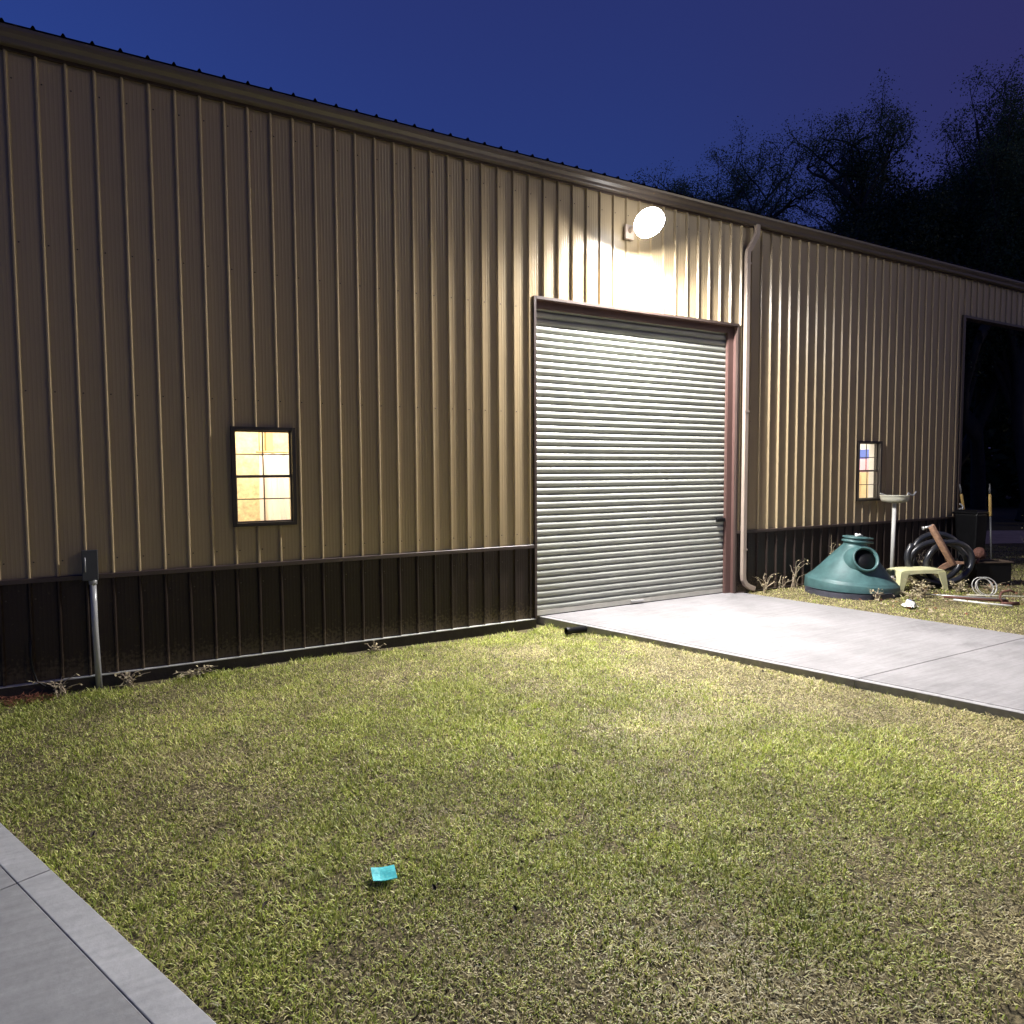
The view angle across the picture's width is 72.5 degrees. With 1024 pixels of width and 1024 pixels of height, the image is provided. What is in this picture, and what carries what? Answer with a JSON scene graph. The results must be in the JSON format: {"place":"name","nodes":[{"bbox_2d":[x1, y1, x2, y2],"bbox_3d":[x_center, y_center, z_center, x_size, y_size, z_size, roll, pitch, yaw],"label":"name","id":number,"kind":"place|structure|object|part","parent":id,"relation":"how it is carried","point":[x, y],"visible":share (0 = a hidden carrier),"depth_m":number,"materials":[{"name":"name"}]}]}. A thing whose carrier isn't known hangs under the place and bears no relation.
{"place":"outdoors","nodes":[
{"label":"outdoors","id":0,"kind":"place"},
{"bbox_2d":[0,489,1023,1023],"bbox_3d":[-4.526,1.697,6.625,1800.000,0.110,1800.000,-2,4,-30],"label":"ground","id":1,"kind":"structure","parent":0,"point":[1002,517],"depth_m":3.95,"materials":[{"name":"green plant"}]},
{"bbox_2d":[0,689,55,707],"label":"mulch","id":2,"kind":"object","parent":1,"relation":"on","point":[31,696],"visible":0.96,"depth_m":6.45,"materials":[{"name":"brown wood"}]},
{"bbox_2d":[29,674,82,697],"bbox_3d":[-4.280,1.634,6.581,0.419,0.225,0.230,0,3,1],"label":"dry weed","id":3,"kind":"object","parent":1,"relation":"on","point":[57,694],"visible":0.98,"depth_m":6.57,"materials":[{"name":"beige plant"}]},
{"bbox_2d":[0,823,215,1023],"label":"walkway","id":4,"kind":"structure","parent":1,"relation":"on","point":[68,955],"depth_m":2.95,"materials":[{"name":"concrete"}]},
{"bbox_2d":[109,670,148,686],"bbox_3d":[-3.787,1.641,6.913,0.330,0.178,0.200,0,3,6],"label":"dry weed","id":5,"kind":"object","parent":1,"relation":"on","point":[128,681],"visible":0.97,"depth_m":6.89,"materials":[{"name":"beige plant"}]},
{"bbox_2d":[174,665,217,677],"bbox_3d":[-3.261,1.639,7.200,0.432,0.138,0.281,-2,4,-30],"label":"dry weed","id":6,"kind":"object","parent":1,"relation":"on","point":[193,672],"visible":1,"depth_m":7.20,"materials":[{"name":"beige plant"}]},
{"bbox_2d":[368,639,384,651],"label":"dry weed","id":7,"kind":"object","parent":1,"relation":"on","point":[373,647],"visible":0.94,"depth_m":8.15,"materials":[{"name":"beige plant"}]},
{"bbox_2d":[371,865,396,880],"bbox_3d":[-0.658,1.855,3.587,0.131,0.022,0.102,-1,4,-13],"label":"foam scrap","id":8,"kind":"object","parent":1,"relation":"on","point":[386,873],"visible":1,"depth_m":3.58,"materials":[{"name":"teal plastic"}]},
{"bbox_2d":[0,18,1023,700],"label":"metal building","id":9,"kind":"structure","parent":1,"relation":"on","point":[472,388],"depth_m":8.23,"materials":[{"name":"beige paint"}]},
{"bbox_2d":[29,641,66,688],"bbox_3d":[-4.385,1.446,6.604,0.285,0.489,0.050,-2,4,-25],"label":"loose cable","id":10,"kind":"object","parent":9,"relation":"attached to","point":[31,661],"visible":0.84,"depth_m":6.55,"materials":[{"name":"black plastic"}]},
{"bbox_2d":[81,550,102,688],"bbox_3d":[-4.058,1.056,6.760,0.134,1.391,0.119,-2,4,-30],"label":"electrical box","id":11,"kind":"object","parent":9,"relation":"attached to","point":[90,573],"visible":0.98,"depth_m":6.74,"materials":[{"name":"grey plastic"}]},
{"bbox_2d":[230,426,296,526],"bbox_3d":[-2.719,-0.386,7.625,0.670,1.070,0.252,-2,4,-30],"label":"window","id":12,"kind":"structure","parent":9,"relation":"in","point":[291,454],"depth_m":7.58,"materials":[{"name":"brown metal"}]},
{"bbox_2d":[256,432,287,452],"bbox_3d":[-2.800,-1.470,9.451,1.290,1.344,0.028,-2,4,-30],"label":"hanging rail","id":13,"kind":"object","parent":9,"relation":"attached to","point":[259,451],"visible":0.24,"depth_m":9.24,"materials":[{"name":"white wood"}]},
{"bbox_2d":[259,453,289,520],"bbox_3d":[-2.798,0.195,9.549,1.223,1.980,0.149,-2,4,-30],"label":"hanging sheet","id":14,"kind":"object","parent":13,"relation":"hanging from","point":[277,509],"visible":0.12,"depth_m":9.30,"materials":[{"name":"white fabric"}]},
{"bbox_2d":[533,295,739,618],"bbox_3d":[1.873,-0.859,10.245,3.778,4.451,0.267,-2,4,-30],"label":"roll up door","id":15,"kind":"structure","parent":9,"relation":"in","point":[635,414],"depth_m":10.19,"materials":[{"name":"metal"}]},
{"bbox_2d":[624,207,664,240],"bbox_3d":[1.782,-3.906,9.515,0.430,0.335,0.629,-2,4,-30],"label":"wall light","id":16,"kind":"object","parent":9,"relation":"attached to","point":[649,222],"visible":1,"depth_m":9.37,"materials":[{"name":"paint"}]},
{"bbox_2d":[856,441,882,500],"bbox_3d":[6.485,-0.755,12.870,0.710,1.100,0.252,-2,4,-30],"label":"window","id":17,"kind":"structure","parent":9,"relation":"in","point":[874,484],"depth_m":12.95,"materials":[{"name":"brown metal"}]},
{"bbox_2d":[564,626,586,634],"bbox_3d":[0.812,1.502,8.894,0.290,0.096,0.096,-2,4,-26],"label":"drain pipe","id":18,"kind":"object","parent":1,"relation":"on","point":[572,630],"visible":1,"depth_m":8.86,"materials":[{"name":"black plastic"}]},
{"bbox_2d":[641,163,789,219],"bbox_3d":[9.365,-7.661,31.309,6.279,15.924,6.500,2,4,39],"label":"tree","id":19,"kind":"object","parent":1,"relation":"on","point":[654,177],"visible":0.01,"depth_m":30.65,"materials":[{"name":"black plant"}]},
{"bbox_2d":[626,115,838,223],"bbox_3d":[9.784,-8.445,30.751,8.988,17.629,9.014,2,4,35],"label":"tree","id":20,"kind":"object","parent":1,"relation":"on","point":[739,179],"visible":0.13,"depth_m":28.54,"materials":[{"name":"black plant"}]},
{"bbox_2d":[755,573,778,592],"bbox_3d":[4.134,1.152,11.359,0.551,0.324,0.300,-2,4,-30],"label":"dry weed","id":21,"kind":"object","parent":1,"relation":"on","point":[764,591],"visible":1,"depth_m":11.35,"materials":[{"name":"beige plant"}]},
{"bbox_2d":[778,575,791,589],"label":"dry weed","id":22,"kind":"object","parent":1,"relation":"on","point":[782,582],"visible":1,"depth_m":11.59,"materials":[{"name":"beige plant"}]},
{"bbox_2d":[790,560,809,587],"bbox_3d":[4.852,1.034,11.747,0.330,0.503,0.378,1,4,16],"label":"dry weed","id":23,"kind":"object","parent":1,"relation":"on","point":[794,577],"visible":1,"depth_m":11.76,"materials":[{"name":"beige plant"}]},
{"bbox_2d":[805,586,896,599],"bbox_3d":[5.476,1.274,11.318,1.400,0.105,1.400,-1,3,-30],"label":"ribbed ring","id":24,"kind":"object","parent":1,"relation":"on","point":[838,595],"visible":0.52,"depth_m":10.78,"materials":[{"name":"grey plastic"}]},
{"bbox_2d":[804,533,899,595],"bbox_3d":[5.568,0.814,11.402,1.410,0.955,1.410,2,4,-30],"label":"conical tank","id":25,"kind":"object","parent":1,"relation":"on","point":[851,564],"visible":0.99,"depth_m":10.99,"materials":[{"name":"teal plastic"}]},
{"bbox_2d":[791,68,935,234],"bbox_3d":[14.906,-9.015,31.573,7.921,18.532,8.835,0,3,11],"label":"tree","id":26,"kind":"object","parent":1,"relation":"on","point":[825,226],"visible":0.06,"depth_m":29.36,"materials":[{"name":"black plant"}]},
{"bbox_2d":[780,88,947,231],"bbox_3d":[15.354,-8.428,29.789,7.626,17.601,8.501,1,4,23],"label":"tree","id":27,"kind":"object","parent":1,"relation":"on","point":[846,173],"visible":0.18,"depth_m":27.43,"materials":[{"name":"black plant"}]},
{"bbox_2d":[870,588,882,600],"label":"dry weed","id":28,"kind":"object","parent":1,"relation":"on","point":[877,597],"visible":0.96,"depth_m":10.61,"materials":[{"name":"beige plant"}]},
{"bbox_2d":[749,545,1023,634],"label":"yard grass","id":29,"kind":"structure","parent":1,"relation":"on","point":[968,590],"depth_m":10.45,"materials":[{"name":"plant"}]},
{"bbox_2d":[901,599,918,607],"bbox_3d":[5.709,1.306,10.030,0.226,0.110,0.187,-2,4,-30],"label":"crumpled wrapper","id":30,"kind":"object","parent":29,"relation":"on","point":[909,603],"visible":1,"depth_m":9.99,"materials":[{"name":"white paper"}]},
{"bbox_2d":[925,593,1004,598],"bbox_3d":[6.835,1.279,10.608,1.067,0.037,0.022,2,4,30],"label":"metal rod","id":31,"kind":"object","parent":29,"relation":"on","point":[964,596],"visible":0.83,"depth_m":10.57,"materials":[{"name":"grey metal"}]},
{"bbox_2d":[943,595,1007,601],"bbox_3d":[6.896,1.293,10.402,0.807,0.048,0.040,2,4,30],"label":"rusty rod","id":32,"kind":"object","parent":29,"relation":"on","point":[971,598],"visible":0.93,"depth_m":10.39,"materials":[{"name":"brown metal"}]},
{"bbox_2d":[953,599,1011,606],"bbox_3d":[6.825,1.319,10.143,0.715,0.036,0.028,3,5,42],"label":"white plastic pipe","id":33,"kind":"object","parent":29,"relation":"on","point":[982,602],"visible":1,"depth_m":10.13,"materials":[{"name":"white plastic"}]},
{"bbox_2d":[967,594,1023,596],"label":"cane","id":34,"kind":"object","parent":29,"relation":"on","point":[994,595],"visible":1,"depth_m":10.72,"materials":[{"name":"beige plastic"}]},
{"bbox_2d":[998,589,1019,605],"bbox_3d":[7.188,1.239,10.134,0.318,0.214,0.194,-1,3,-8],"label":"iron hook","id":35,"kind":"object","parent":29,"relation":"on","point":[1009,603],"visible":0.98,"depth_m":10.07,"materials":[{"name":"brown metal"}]},
{"bbox_2d":[880,491,916,578],"bbox_3d":[6.972,0.425,12.686,0.564,1.604,0.489,2,4,37],"label":"birdbath","id":36,"kind":"object","parent":1,"relation":"on","point":[894,500],"visible":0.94,"depth_m":12.66,"materials":[{"name":"white ceramic"}]},
{"bbox_2d":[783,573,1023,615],"bbox_3d":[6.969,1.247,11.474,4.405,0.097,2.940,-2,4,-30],"label":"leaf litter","id":37,"kind":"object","parent":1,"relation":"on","point":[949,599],"visible":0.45,"depth_m":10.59,"materials":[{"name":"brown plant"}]},
{"bbox_2d":[902,589,918,599],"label":"dry weed","id":38,"kind":"object","parent":1,"relation":"on","point":[910,597],"visible":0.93,"depth_m":10.62,"materials":[{"name":"beige plant"}]},
{"bbox_2d":[886,566,947,591],"bbox_3d":[6.699,1.107,11.619,0.910,0.370,0.420,-1,3,-10],"label":"plastic bench","id":39,"kind":"object","parent":1,"relation":"on","point":[901,574],"visible":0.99,"depth_m":11.47,"materials":[{"name":"beige plastic"}]},
{"bbox_2d":[904,574,929,590],"bbox_3d":[6.608,1.163,11.461,0.647,0.266,0.365,-2,4,-30],"label":"dry weed","id":40,"kind":"object","parent":1,"relation":"on","point":[913,582],"visible":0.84,"depth_m":11.44,"materials":[{"name":"beige plant"}]},
{"bbox_2d":[811,128,1023,392],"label":"tree","id":41,"kind":"object","parent":1,"relation":"on","point":[907,222],"visible":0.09,"depth_m":23.94,"materials":[{"name":"green plant"}]},
{"bbox_2d":[917,550,930,565],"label":"dry weed","id":42,"kind":"object","parent":1,"relation":"on","point":[920,558],"visible":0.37,"depth_m":13.23,"materials":[{"name":"brown plant"}]},
{"bbox_2d":[914,581,934,597],"bbox_3d":[6.390,1.208,10.876,0.266,0.247,0.368,0,3,0],"label":"dry weed","id":43,"kind":"object","parent":1,"relation":"on","point":[922,594],"visible":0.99,"depth_m":10.82,"materials":[{"name":"beige plant"}]},
{"bbox_2d":[904,531,974,585],"bbox_3d":[7.231,0.806,11.977,1.312,0.925,0.566,0,3,-2],"label":"pipe coil","id":44,"kind":"object","parent":1,"relation":"on","point":[966,555],"visible":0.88,"depth_m":11.76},
{"bbox_2d":[921,524,963,574],"bbox_3d":[7.118,0.619,11.529,0.709,0.835,0.110,0,3,4],"label":"rusty post","id":45,"kind":"object","parent":44,"relation":"on","point":[942,546],"visible":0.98,"depth_m":11.49,"materials":[{"name":"metal"}]},
{"bbox_2d":[884,48,1023,465],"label":"tree","id":46,"kind":"object","parent":1,"relation":"on","point":[978,406],"visible":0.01,"depth_m":27.63,"materials":[{"name":"black plant"}]},
{"bbox_2d":[949,579,968,591],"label":"dry weed","id":47,"kind":"object","parent":1,"relation":"on","point":[959,586],"visible":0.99,"depth_m":11.31,"materials":[{"name":"beige plant"}]},
{"bbox_2d":[952,509,988,566],"bbox_3d":[9.194,0.538,14.038,0.420,1.170,0.540,-2,4,-26],"label":"wheeled bin","id":48,"kind":"object","parent":1,"relation":"on","point":[971,527],"visible":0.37,"depth_m":13.86,"materials":[{"name":"black plastic"}]},
{"bbox_2d":[959,484,964,508],"bbox_3d":[9.350,0.262,14.388,0.596,1.689,0.056,-2,4,-30],"label":"digging tool","id":49,"kind":"object","parent":48,"relation":"in","point":[961,498],"visible":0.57,"depth_m":14.24,"materials":[{"name":"wood"}]},
{"bbox_2d":[918,59,1023,509],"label":"tree","id":50,"kind":"object","parent":1,"relation":"on","point":[973,425],"visible":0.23,"depth_m":24.94,"materials":[{"name":"green plant"}]},
{"bbox_2d":[972,577,997,594],"bbox_3d":[7.433,1.173,10.992,0.396,0.300,0.071,0,3,2],"label":"wire coil","id":51,"kind":"object","parent":1,"relation":"on","point":[990,582],"visible":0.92,"depth_m":10.99,"materials":[{"name":"white plastic"}]},
{"bbox_2d":[948,74,1023,516],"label":"tree","id":52,"kind":"object","parent":1,"relation":"on","point":[1005,223],"visible":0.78,"depth_m":23.68,"materials":[{"name":"green plant"}]},
{"bbox_2d":[965,559,1013,585],"bbox_3d":[8.205,1.047,12.048,0.640,0.422,0.344,0,3,-2],"label":"storage crate","id":53,"kind":"object","parent":1,"relation":"on","point":[997,571],"visible":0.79,"depth_m":11.90,"materials":[{"name":"black plastic"}]},
{"bbox_2d":[973,547,985,563],"bbox_3d":[7.997,0.739,11.989,0.462,0.261,0.214,-2,4,-30],"label":"rusty fitting","id":54,"kind":"object","parent":53,"relation":"on","point":[980,553],"visible":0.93,"depth_m":11.95,"materials":[{"name":"brown metal"}]},
{"bbox_2d":[988,484,991,558],"bbox_3d":[9.496,0.287,13.861,0.169,1.692,0.055,-2,4,-20],"label":"digging tool","id":55,"kind":"object","parent":1,"relation":"on","point":[990,505],"visible":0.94,"depth_m":13.83,"materials":[{"name":"wood"}]},
{"bbox_2d":[977,581,1009,591],"bbox_3d":[7.693,1.208,11.303,0.634,0.196,0.427,-2,4,-30],"label":"dry weed","id":56,"kind":"object","parent":1,"relation":"on","point":[990,588],"visible":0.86,"depth_m":11.30,"materials":[{"name":"beige plant"}]},
{"bbox_2d":[0,0,1023,447],"label":"sky","id":57,"kind":"structure","parent":0,"point":[614,88],"materials":[{"name":"blue"}]},
{"bbox_2d":[536,593,1023,721],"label":"driveway","id":58,"kind":"structure","parent":0,"point":[976,670],"depth_m":8.00,"materials":[{"name":"concrete"}]},
{"bbox_2d":[859,472,868,497],"bbox_3d":[7.867,0.070,15.525,0.500,1.900,1.500,-2,4,-30],"label":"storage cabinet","id":59,"kind":"object","parent":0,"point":[862,488],"visible":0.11,"depth_m":15.32,"materials":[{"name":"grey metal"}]},
{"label":"door","id":60,"kind":"part","parent":59,"relation":"part of","materials":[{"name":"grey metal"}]},
{"bbox_2d":[860,459,868,469],"bbox_3d":[7.869,-1.031,15.464,0.340,0.295,1.000,-2,4,-30],"label":"storage box","id":61,"kind":"object","parent":59,"relation":"on","point":[863,462],"visible":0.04,"depth_m":15.35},
{"bbox_2d":[860,449,868,458],"bbox_3d":[7.893,-1.277,15.405,0.357,0.197,0.895,-2,4,-30],"label":"storage bin","id":62,"kind":"object","parent":61,"relation":"on","point":[862,453],"visible":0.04,"depth_m":15.35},
{"bbox_2d":[985,530,1023,543],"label":"dirt road","id":63,"kind":"structure","parent":0,"point":[1007,536],"depth_m":20.30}
]}

